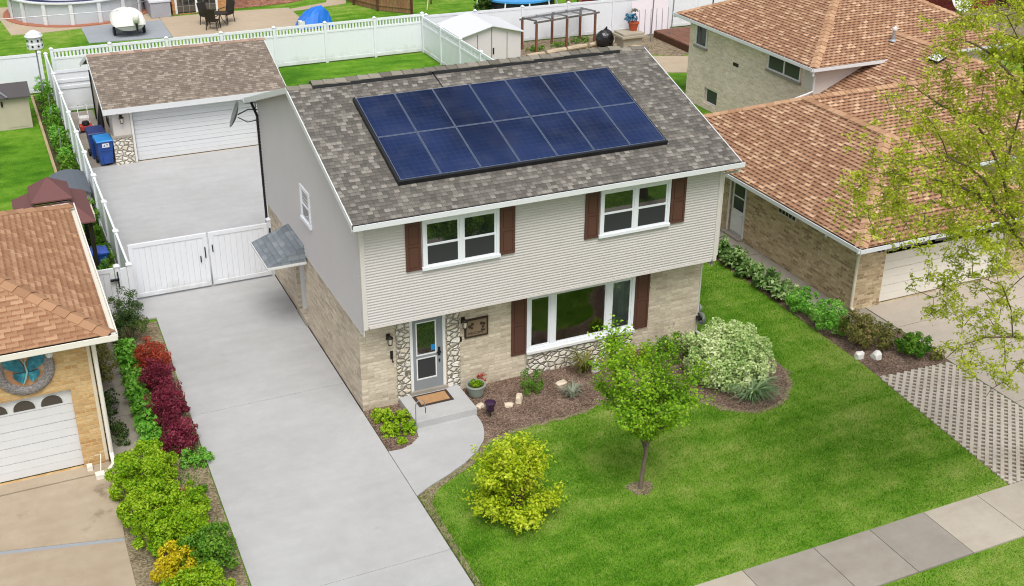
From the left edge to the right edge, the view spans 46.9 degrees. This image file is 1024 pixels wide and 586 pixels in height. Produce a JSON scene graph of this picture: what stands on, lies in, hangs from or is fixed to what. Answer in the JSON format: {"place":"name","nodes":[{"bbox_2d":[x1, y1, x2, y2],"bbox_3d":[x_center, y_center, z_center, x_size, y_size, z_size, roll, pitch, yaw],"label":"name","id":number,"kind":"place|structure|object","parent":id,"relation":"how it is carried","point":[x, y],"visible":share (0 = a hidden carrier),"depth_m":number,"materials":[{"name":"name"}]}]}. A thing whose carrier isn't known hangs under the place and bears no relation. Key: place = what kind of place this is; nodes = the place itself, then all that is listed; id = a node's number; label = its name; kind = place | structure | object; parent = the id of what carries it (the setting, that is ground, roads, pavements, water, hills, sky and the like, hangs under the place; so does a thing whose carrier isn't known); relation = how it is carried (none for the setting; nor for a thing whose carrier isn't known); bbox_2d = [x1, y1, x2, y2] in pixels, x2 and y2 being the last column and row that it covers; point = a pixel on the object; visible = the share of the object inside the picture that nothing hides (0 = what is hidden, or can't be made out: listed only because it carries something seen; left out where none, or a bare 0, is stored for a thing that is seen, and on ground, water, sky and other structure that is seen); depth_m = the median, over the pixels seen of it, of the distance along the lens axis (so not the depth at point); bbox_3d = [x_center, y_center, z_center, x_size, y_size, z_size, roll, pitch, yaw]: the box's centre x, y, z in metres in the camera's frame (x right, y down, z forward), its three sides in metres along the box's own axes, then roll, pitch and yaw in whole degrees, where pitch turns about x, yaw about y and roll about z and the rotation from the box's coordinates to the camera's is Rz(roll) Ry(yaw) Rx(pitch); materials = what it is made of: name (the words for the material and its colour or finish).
{"place":"outdoors","nodes":[
{"label":"outdoors","id":0,"kind":"place"},
{"bbox_2d":[0,97,53,210],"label":"neighbour back lawn","id":1,"kind":"structure","parent":0,"point":[25,161],"depth_m":45.33,"materials":[{"name":"green plant"}]},
{"bbox_2d":[0,81,32,130],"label":"garden shed","id":2,"kind":"structure","parent":1,"relation":"on","point":[15,112],"depth_m":48.43,"materials":[{"name":"beige plastic"}]},
{"bbox_2d":[3,98,28,127],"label":"door panel","id":3,"kind":"structure","parent":2,"relation":"in","point":[15,109],"depth_m":48.44,"materials":[{"name":"beige plastic"}]},
{"bbox_2d":[11,177,98,268],"bbox_3d":[-13.746,-1.988,35.653,2.200,3.200,2.700,-11,29,-22],"label":"gazebo","id":4,"kind":"object","parent":1,"relation":"on","point":[45,191],"visible":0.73,"depth_m":34.96,"materials":[{"name":"brown metal"}]},
{"bbox_2d":[0,461,135,585],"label":"neighbour driveway","id":5,"kind":"structure","parent":0,"point":[78,505],"depth_m":25.04,"materials":[{"name":"beige concrete"}]},
{"bbox_2d":[79,38,285,164],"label":"garage","id":6,"kind":"structure","parent":0,"point":[166,102],"depth_m":45.79,"materials":[{"name":"paint"}]},
{"bbox_2d":[132,100,257,159],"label":"garage door","id":7,"kind":"structure","parent":6,"relation":"in","point":[158,133],"depth_m":45.80,"materials":[{"name":"white metal"}]},
{"bbox_2d":[159,8,298,37],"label":"patio","id":8,"kind":"structure","parent":0,"point":[186,25],"depth_m":65.28,"materials":[{"name":"concrete"}]},
{"bbox_2d":[92,146,473,585],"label":"driveway","id":9,"kind":"structure","parent":0,"point":[313,487],"depth_m":29.13,"materials":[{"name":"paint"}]},
{"bbox_2d":[265,217,274,274],"bbox_3d":[-7.354,-1.420,36.028,0.150,1.940,0.150,-11,29,-22],"label":"gate post","id":10,"kind":"object","parent":9,"relation":"on","point":[268,220],"visible":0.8,"depth_m":35.67,"materials":[{"name":"white plastic"}]},
{"bbox_2d":[207,223,271,284],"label":"gate","id":11,"kind":"structure","parent":10,"relation":"attached to","point":[240,254],"depth_m":35.52,"materials":[{"name":"white plastic"}]},
{"bbox_2d":[278,53,441,85],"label":"back lawn","id":12,"kind":"structure","parent":0,"point":[298,75],"depth_m":57.32,"materials":[{"name":"green plant"}]},
{"bbox_2d":[389,415,483,495],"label":"front walk","id":13,"kind":"structure","parent":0,"point":[429,456],"depth_m":27.84,"materials":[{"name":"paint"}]},
{"bbox_2d":[419,441,489,585],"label":"lawn edge","id":14,"kind":"object","parent":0,"point":[436,486],"visible":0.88,"depth_m":26.27,"materials":[{"name":"soil"}]},
{"bbox_2d":[0,0,1022,585],"bbox_3d":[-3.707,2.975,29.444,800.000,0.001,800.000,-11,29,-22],"label":"ground","id":15,"kind":"structure","parent":0,"point":[76,38],"depth_m":62.49,"materials":[{"name":"green plant"}]},
{"bbox_2d":[0,51,45,92],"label":"vinyl fence","id":16,"kind":"object","parent":15,"relation":"on","point":[19,68],"visible":0.61,"depth_m":52.44,"materials":[{"name":"white plastic"}]},
{"bbox_2d":[0,203,117,485],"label":"brick house","id":17,"kind":"structure","parent":15,"relation":"on","point":[54,305],"depth_m":26.56,"materials":[{"name":"beige"}]},
{"bbox_2d":[0,354,54,394],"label":"wall medallion","id":18,"kind":"object","parent":17,"relation":"attached to","point":[28,375],"depth_m":25.62,"materials":[{"name":"metal"}]},
{"bbox_2d":[0,389,83,482],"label":"garage door","id":19,"kind":"structure","parent":17,"relation":"in","point":[39,434],"depth_m":26.53,"materials":[{"name":"white metal"}]},
{"bbox_2d":[55,67,93,110],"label":"fence screen","id":20,"kind":"object","parent":15,"relation":"on","point":[74,86],"visible":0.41,"depth_m":50.55,"materials":[{"name":"white plastic"}]},
{"bbox_2d":[0,7,159,35],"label":"pool walk","id":21,"kind":"structure","parent":15,"relation":"on","point":[14,28],"depth_m":63.92,"materials":[{"name":"concrete"}]},
{"bbox_2d":[3,0,146,27],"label":"swimming pool","id":22,"kind":"structure","parent":21,"relation":"on","point":[16,9],"depth_m":64.36,"materials":[{"name":"white metal"}]},
{"bbox_2d":[33,94,128,326],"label":"garden strip","id":23,"kind":"object","parent":15,"relation":"on","point":[54,154],"visible":0.06,"depth_m":47.28,"materials":[{"name":"plant"}]},
{"bbox_2d":[50,169,91,204],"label":"storage shed","id":24,"kind":"structure","parent":23,"relation":"on","point":[75,179],"depth_m":40.74,"materials":[{"name":"grey plastic"}]},
{"bbox_2d":[43,52,139,321],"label":"vinyl fence","id":25,"kind":"object","parent":15,"relation":"on","point":[110,230],"visible":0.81,"depth_m":40.02,"materials":[{"name":"white plastic"}]},
{"bbox_2d":[97,264,133,325],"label":"garden gate","id":26,"kind":"structure","parent":25,"relation":"attached to","point":[111,280],"depth_m":32.79,"materials":[{"name":"white plastic"}]},
{"bbox_2d":[127,232,211,297],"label":"gate","id":27,"kind":"structure","parent":25,"relation":"attached to","point":[195,266],"depth_m":34.80,"materials":[{"name":"white plastic"}]},
{"bbox_2d":[71,110,115,167],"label":"side yard slab","id":28,"kind":"structure","parent":15,"relation":"on","point":[85,143],"depth_m":48.02,"materials":[{"name":"concrete"}]},
{"bbox_2d":[92,133,113,164],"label":"wheeled bin","id":29,"kind":"object","parent":28,"relation":"on","point":[103,143],"visible":1,"depth_m":44.62,"materials":[{"name":"blue plastic"}]},
{"bbox_2d":[91,342,143,489],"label":"neighbour side walk","id":30,"kind":"structure","parent":15,"relation":"on","point":[123,414],"depth_m":29.41,"materials":[{"name":"concrete"}]},
{"bbox_2d":[81,20,171,42],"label":"boat pad","id":31,"kind":"object","parent":15,"relation":"on","point":[155,29],"visible":0.92,"depth_m":62.88,"materials":[{"name":"grey concrete"}]},
{"bbox_2d":[109,7,145,34],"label":"boat","id":32,"kind":"object","parent":31,"relation":"on","point":[126,18],"visible":1,"depth_m":61.94,"materials":[{"name":"white plastic"}]},
{"bbox_2d":[113,321,249,585],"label":"hedge bed","id":33,"kind":"object","parent":15,"relation":"on","point":[133,553],"visible":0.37,"depth_m":25.69,"materials":[{"name":"green plant"}]},
{"bbox_2d":[107,285,148,345],"bbox_3d":[-10.496,0.634,32.205,1.159,1.624,1.112,-19,33,-34],"label":"yew bush","id":34,"kind":"object","parent":33,"relation":"on","point":[125,318],"visible":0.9,"depth_m":32.02,"materials":[{"name":"green plant"}]},
{"bbox_2d":[104,437,178,500],"bbox_3d":[-8.210,3.890,26.194,1.459,1.180,1.641,12,29,21],"label":"garden bush","id":35,"kind":"object","parent":33,"relation":"on","point":[152,463],"visible":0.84,"depth_m":25.99,"materials":[{"name":"green plant"}]},
{"bbox_2d":[116,473,180,535],"bbox_3d":[-7.781,4.437,25.273,1.393,1.029,1.466,-11,29,-22],"label":"garden bush","id":36,"kind":"object","parent":33,"relation":"on","point":[145,502],"visible":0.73,"depth_m":24.97,"materials":[{"name":"green plant"}]},
{"bbox_2d":[131,336,171,371],"bbox_3d":[-9.515,1.642,31.032,1.109,0.881,1.148,-11,29,-22],"label":"barberry","id":37,"kind":"object","parent":33,"relation":"on","point":[156,353],"visible":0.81,"depth_m":30.88,"materials":[{"name":"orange plant"}]},
{"bbox_2d":[138,357,181,395],"bbox_3d":[-8.943,2.151,29.936,1.210,0.955,0.969,23,34,38],"label":"barberry","id":38,"kind":"object","parent":33,"relation":"on","point":[155,377],"visible":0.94,"depth_m":29.76,"materials":[{"name":"red plant"}]},
{"bbox_2d":[143,384,190,425],"bbox_3d":[-8.441,2.751,28.768,1.130,0.926,1.244,-11,29,-22],"label":"barberry","id":39,"kind":"object","parent":33,"relation":"on","point":[167,401],"visible":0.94,"depth_m":28.64,"materials":[{"name":"red plant"}]},
{"bbox_2d":[130,504,210,557],"bbox_3d":[-7.054,4.895,24.434,1.637,0.973,1.362,-11,29,-22],"label":"garden bush","id":40,"kind":"object","parent":33,"relation":"on","point":[169,524],"visible":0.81,"depth_m":24.25,"materials":[{"name":"green plant"}]},
{"bbox_2d":[159,414,198,456],"bbox_3d":[-7.821,3.249,27.701,1.007,0.992,1.038,-11,29,-22],"label":"barberry","id":41,"kind":"object","parent":33,"relation":"on","point":[179,432],"visible":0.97,"depth_m":27.52,"materials":[{"name":"red plant"}]},
{"bbox_2d":[149,539,209,585],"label":"garden bush","id":42,"kind":"object","parent":33,"relation":"on","point":[169,566],"visible":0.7,"depth_m":23.23,"materials":[{"name":"yellow plant"}]},
{"bbox_2d":[164,480,210,520],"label":"garden bush","id":43,"kind":"object","parent":33,"relation":"on","point":[198,502],"visible":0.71,"depth_m":25.06,"materials":[{"name":"green plant"}]},
{"bbox_2d":[178,446,214,469],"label":"grassy plant","id":44,"kind":"object","parent":33,"relation":"on","point":[192,460],"visible":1,"depth_m":27.20,"materials":[{"name":"green plant"}]},
{"bbox_2d":[158,560,236,585],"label":"garden bush","id":45,"kind":"object","parent":33,"relation":"on","point":[212,577],"visible":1,"depth_m":22.65,"materials":[{"name":"green plant"}]},
{"bbox_2d":[179,522,239,582],"bbox_3d":[-6.160,5.192,23.669,1.226,1.119,1.206,-11,29,-22],"label":"garden bush","id":46,"kind":"object","parent":33,"relation":"on","point":[208,547],"visible":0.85,"depth_m":23.54,"materials":[{"name":"green plant"}]},
{"bbox_2d":[170,0,225,14],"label":"house","id":47,"kind":"structure","parent":15,"relation":"on","point":[179,7],"depth_m":67.00,"materials":[{"name":"orange brick"}]},
{"bbox_2d":[49,12,423,75],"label":"vinyl fence","id":48,"kind":"object","parent":15,"relation":"on","point":[374,39],"visible":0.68,"depth_m":57.59,"materials":[{"name":"white plastic"}]},
{"bbox_2d":[348,0,412,14],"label":"wooden fence","id":49,"kind":"object","parent":15,"relation":"on","point":[396,5],"visible":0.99,"depth_m":67.72,"materials":[{"name":"brown wood"}]},
{"bbox_2d":[363,404,417,450],"bbox_3d":[-2.876,3.278,28.816,0.930,0.024,1.960,-11,29,-22],"label":"mulch bed","id":50,"kind":"object","parent":15,"relation":"on","point":[414,437],"visible":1,"depth_m":28.48,"materials":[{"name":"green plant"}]},
{"bbox_2d":[399,385,476,428],"bbox_3d":[-1.849,2.834,29.488,1.600,0.217,1.258,-11,29,-22],"label":"front stoop","id":51,"kind":"object","parent":15,"relation":"on","point":[461,405],"visible":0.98,"depth_m":29.20,"materials":[{"name":"paint"}]},
{"bbox_2d":[421,15,493,64],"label":"vinyl fence","id":52,"kind":"object","parent":15,"relation":"on","point":[439,46],"visible":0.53,"depth_m":57.04,"materials":[{"name":"white plastic"}]},
{"bbox_2d":[436,12,524,60],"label":"metal shed","id":53,"kind":"structure","parent":15,"relation":"on","point":[493,37],"depth_m":57.16,"materials":[{"name":"white metal"}]},
{"bbox_2d":[242,45,745,410],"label":"house","id":54,"kind":"structure","parent":15,"relation":"on","point":[389,284],"depth_m":29.64,"materials":[{"name":"beige brick"}]},
{"bbox_2d":[412,316,442,390],"bbox_3d":[-2.098,1.510,29.483,0.784,1.985,0.085,-11,29,-22],"label":"storm door","id":55,"kind":"structure","parent":54,"relation":"in","point":[426,333],"depth_m":29.49,"materials":[{"name":"white paint"}]},
{"bbox_2d":[422,208,500,270],"bbox_3d":[-1.189,-1.269,27.817,2.008,1.271,0.075,-11,29,-22],"label":"window","id":56,"kind":"structure","parent":54,"relation":"in","point":[470,237],"depth_m":27.82,"materials":[{"name":"white plastic"}]},
{"bbox_2d":[353,67,667,185],"bbox_3d":[-0.009,-4.319,29.723,7.236,1.200,3.297,-11,29,-22],"label":"panel skirt","id":57,"kind":"object","parent":54,"relation":"on","point":[399,182],"visible":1,"depth_m":28.53,"materials":[{"name":"black metal"}]},
{"bbox_2d":[356,93,415,137],"bbox_3d":[-3.105,-4.370,29.077,1.000,0.564,1.580,-11,29,-22],"label":"solar panel","id":58,"kind":"object","parent":57,"relation":"attached to","point":[385,115],"visible":1,"depth_m":29.05,"materials":[{"name":"blue glass"}]},
{"bbox_2d":[378,132,440,179],"bbox_3d":[-2.448,-3.248,28.024,1.000,0.564,1.580,-11,29,-22],"label":"solar panel","id":59,"kind":"object","parent":57,"relation":"attached to","point":[408,156],"visible":1,"depth_m":27.99,"materials":[{"name":"blue glass"}]},
{"bbox_2d":[395,89,454,131],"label":"solar panel","id":60,"kind":"object","parent":57,"relation":"attached to","point":[424,110],"visible":1,"depth_m":29.43,"materials":[{"name":"blue glass"}]},
{"bbox_2d":[417,127,480,173],"bbox_3d":[-1.523,-3.430,28.407,1.000,0.564,1.580,-11,29,-22],"label":"solar panel","id":61,"kind":"object","parent":57,"relation":"attached to","point":[448,150],"visible":1,"depth_m":28.38,"materials":[{"name":"blue glass"}]},
{"bbox_2d":[432,84,492,126],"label":"solar panel","id":62,"kind":"object","parent":57,"relation":"attached to","point":[462,105],"visible":1,"depth_m":29.81,"materials":[{"name":"blue glass"}]},
{"bbox_2d":[456,122,519,167],"bbox_3d":[-0.598,-3.613,28.790,1.000,0.564,1.580,-11,29,-22],"label":"solar panel","id":63,"kind":"object","parent":57,"relation":"attached to","point":[487,144],"visible":1,"depth_m":28.76,"materials":[{"name":"blue glass"}]},
{"bbox_2d":[469,80,529,121],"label":"solar panel","id":64,"kind":"object","parent":57,"relation":"attached to","point":[499,100],"visible":1,"depth_m":30.20,"materials":[{"name":"blue glass"}]},
{"bbox_2d":[494,117,556,161],"bbox_3d":[0.328,-3.796,29.173,1.000,0.564,1.580,-11,29,-22],"label":"solar panel","id":65,"kind":"object","parent":57,"relation":"attached to","point":[525,139],"visible":1,"depth_m":29.14,"materials":[{"name":"blue glass"}]},
{"bbox_2d":[505,76,565,116],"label":"solar panel","id":66,"kind":"object","parent":57,"relation":"attached to","point":[534,95],"visible":1,"depth_m":30.58,"materials":[{"name":"blue glass"}]},
{"bbox_2d":[531,112,593,156],"bbox_3d":[1.253,-3.979,29.556,1.000,0.564,1.580,-11,29,-22],"label":"solar panel","id":67,"kind":"object","parent":57,"relation":"attached to","point":[562,134],"visible":1,"depth_m":29.52,"materials":[{"name":"blue glass"}]},
{"bbox_2d":[540,71,600,111],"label":"solar panel","id":68,"kind":"object","parent":57,"relation":"attached to","point":[569,91],"visible":1,"depth_m":30.96,"materials":[{"name":"blue glass"}]},
{"bbox_2d":[567,107,629,150],"bbox_3d":[2.179,-4.161,29.939,1.000,0.564,1.580,-11,29,-22],"label":"solar panel","id":69,"kind":"object","parent":57,"relation":"attached to","point":[598,128],"visible":1,"depth_m":29.91,"materials":[{"name":"blue glass"}]},
{"bbox_2d":[574,67,634,107],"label":"solar panel","id":70,"kind":"object","parent":57,"relation":"attached to","point":[603,86],"visible":1,"depth_m":31.34,"materials":[{"name":"blue glass"}]},
{"bbox_2d":[602,103,664,144],"bbox_3d":[3.104,-4.344,30.322,1.000,0.564,1.580,-11,29,-22],"label":"solar panel","id":71,"kind":"object","parent":57,"relation":"attached to","point":[634,125],"visible":1,"depth_m":30.29,"materials":[{"name":"blue glass"}]},
{"bbox_2d":[525,276,635,354],"bbox_3d":[1.829,0.552,31.014,3.215,1.690,0.150,-11,29,-22],"label":"picture window","id":72,"kind":"structure","parent":54,"relation":"in","point":[551,344],"depth_m":31.05,"materials":[{"name":"white plastic"}]},
{"bbox_2d":[598,179,671,238],"bbox_3d":[3.097,-2.115,29.591,2.065,1.271,0.075,-11,29,-22],"label":"window","id":73,"kind":"structure","parent":54,"relation":"in","point":[637,208],"depth_m":29.60,"materials":[{"name":"white plastic"}]},
{"bbox_2d":[424,0,725,41],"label":"vinyl fence","id":74,"kind":"object","parent":15,"relation":"on","point":[611,16],"visible":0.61,"depth_m":62.60,"materials":[{"name":"white plastic"}]},
{"bbox_2d":[673,0,1023,317],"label":"brick house","id":75,"kind":"structure","parent":15,"relation":"on","point":[784,92],"depth_m":39.82,"materials":[{"name":"brown"}]},
{"bbox_2d":[729,182,745,237],"bbox_3d":[7.470,-2.784,38.946,0.065,1.920,0.780,-11,29,-22],"label":"side door","id":76,"kind":"structure","parent":75,"relation":"in","point":[738,198],"depth_m":38.98,"materials":[{"name":"white paint"}]},
{"bbox_2d":[765,55,801,84],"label":"window","id":77,"kind":"structure","parent":75,"relation":"in","point":[785,70],"depth_m":46.22,"materials":[{"name":"glass"}]},
{"bbox_2d":[879,227,1007,301],"bbox_3d":[12.991,-1.086,35.459,4.900,2.080,0.052,-11,29,-22],"label":"garage door","id":78,"kind":"structure","parent":75,"relation":"in","point":[899,263],"depth_m":35.20,"materials":[{"name":"white metal"}]},
{"bbox_2d":[521,26,687,55],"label":"vegetable plot","id":79,"kind":"object","parent":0,"point":[655,46],"visible":0.16,"depth_m":61.34,"materials":[{"name":"soil"}]},
{"bbox_2d":[519,7,599,51],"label":"pergola","id":80,"kind":"object","parent":79,"relation":"on","point":[553,13],"visible":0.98,"depth_m":60.60,"materials":[{"name":"brown wood"}]},
{"bbox_2d":[631,0,669,34],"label":"leaning panel","id":81,"kind":"object","parent":79,"relation":"on","point":[660,14],"visible":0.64,"depth_m":63.39,"materials":[{"name":"fabric"}]},
{"bbox_2d":[654,26,689,52],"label":"timber deck","id":82,"kind":"structure","parent":79,"relation":"on","point":[679,37],"depth_m":61.95,"materials":[{"name":"brown wood"}]},
{"bbox_2d":[462,340,786,442],"bbox_3d":[3.070,2.588,30.301,8.703,0.024,3.939,-11,29,-22],"label":"front bed","id":83,"kind":"object","parent":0,"point":[555,376],"visible":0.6,"depth_m":30.10,"materials":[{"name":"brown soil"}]},
{"bbox_2d":[681,317,776,394],"bbox_3d":[5.679,1.454,30.826,2.522,1.655,2.364,-11,29,-22],"label":"variegated shrub","id":84,"kind":"object","parent":83,"relation":"on","point":[742,348],"visible":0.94,"depth_m":30.34,"materials":[{"name":"green plant"}]},
{"bbox_2d":[720,365,785,405],"bbox_3d":[6.134,2.396,30.138,1.826,0.498,1.806,-11,29,-22],"label":"grass clump","id":85,"kind":"object","parent":83,"relation":"on","point":[760,388],"visible":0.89,"depth_m":30.00,"materials":[{"name":"green plant"}]},
{"bbox_2d":[485,359,792,443],"bbox_3d":[3.151,2.611,30.265,8.815,0.016,4.045,-11,29,-22],"label":"bed edge","id":86,"kind":"object","parent":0,"point":[786,396],"visible":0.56,"depth_m":29.68,"materials":[{"name":"soil"}]},
{"bbox_2d":[401,260,1007,585],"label":"lawn","id":87,"kind":"structure","parent":0,"point":[631,559],"depth_m":26.86,"materials":[{"name":"green plant"}]},
{"bbox_2d":[461,431,570,534],"bbox_3d":[0.088,3.916,25.196,2.268,2.150,2.396,-11,29,-22],"label":"golden shrub","id":88,"kind":"object","parent":87,"relation":"on","point":[496,495],"visible":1,"depth_m":25.07,"materials":[{"name":"yellow plant"}]},
{"bbox_2d":[625,481,652,494],"bbox_3d":[2.871,4.403,26.652,0.658,0.016,0.527,-1,26,-3],"label":"tree soil ring","id":89,"kind":"object","parent":87,"relation":"on","point":[634,485],"visible":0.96,"depth_m":26.66,"materials":[{"name":"brown soil"}]},
{"bbox_2d":[586,314,716,488],"bbox_3d":[3.193,2.275,25.731,3.320,4.683,2.502,-18,32,-33],"label":"young tree","id":90,"kind":"object","parent":89,"relation":"on","point":[658,413],"visible":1,"depth_m":25.28,"materials":[{"name":"green plant"}]},
{"bbox_2d":[719,227,901,331],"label":"side walk","id":91,"kind":"structure","parent":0,"point":[757,256],"depth_m":36.75,"materials":[{"name":"concrete"}]},
{"bbox_2d":[743,530,917,585],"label":"sidewalk","id":92,"kind":"structure","parent":0,"point":[867,558],"depth_m":24.20,"materials":[{"name":"concrete"}]},
{"bbox_2d":[716,254,948,376],"bbox_3d":[8.055,-0.583,36.768,2.270,0.022,13.000,-11,29,-22],"label":"side bed","id":93,"kind":"object","parent":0,"point":[900,367],"visible":0.42,"depth_m":32.33,"materials":[{"name":"brown soil"}]},
{"bbox_2d":[784,286,818,314],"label":"border shrub","id":94,"kind":"object","parent":93,"relation":"on","point":[800,303],"visible":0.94,"depth_m":34.25,"materials":[{"name":"green plant"}]},
{"bbox_2d":[805,297,847,335],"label":"border shrub","id":95,"kind":"object","parent":93,"relation":"on","point":[827,315],"visible":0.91,"depth_m":33.16,"materials":[{"name":"green plant"}]},
{"bbox_2d":[838,308,876,349],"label":"border shrub","id":96,"kind":"object","parent":93,"relation":"on","point":[859,327],"visible":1,"depth_m":32.21,"materials":[{"name":"brown plant"}]},
{"bbox_2d":[869,321,902,350],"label":"border shrub","id":97,"kind":"object","parent":93,"relation":"on","point":[886,339],"visible":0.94,"depth_m":32.19,"materials":[{"name":"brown plant"}]},
{"bbox_2d":[894,331,933,357],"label":"border shrub","id":98,"kind":"object","parent":93,"relation":"on","point":[911,343],"visible":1,"depth_m":31.94,"materials":[{"name":"green plant"}]},
{"bbox_2d":[695,480,1023,585],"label":"sidewalk pale slabs","id":99,"kind":"structure","parent":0,"point":[984,521],"depth_m":25.62,"materials":[{"name":"concrete"}]},
{"bbox_2d":[870,513,972,572],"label":"sidewalk worn slab","id":100,"kind":"structure","parent":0,"point":[920,542],"depth_m":24.93,"materials":[{"name":"concrete"}]},
{"bbox_2d":[865,271,1023,408],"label":"driveway","id":101,"kind":"structure","parent":0,"point":[905,315],"depth_m":33.84,"materials":[{"name":"beige concrete"}]},
{"bbox_2d":[879,362,1023,484],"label":"paver grid","id":102,"kind":"object","parent":0,"point":[1009,456],"visible":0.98,"depth_m":29.59,"materials":[{"name":"concrete"}]},
{"bbox_2d":[883,537,1023,585],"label":"parkway lawn","id":103,"kind":"structure","parent":0,"point":[988,568],"depth_m":24.16,"materials":[{"name":"green plant"}]},
{"bbox_2d":[823,0,1023,394],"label":"honey locust","id":104,"kind":"object","parent":103,"relation":"on","point":[986,183],"visible":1,"depth_m":20.38,"materials":[{"name":"green plant"}]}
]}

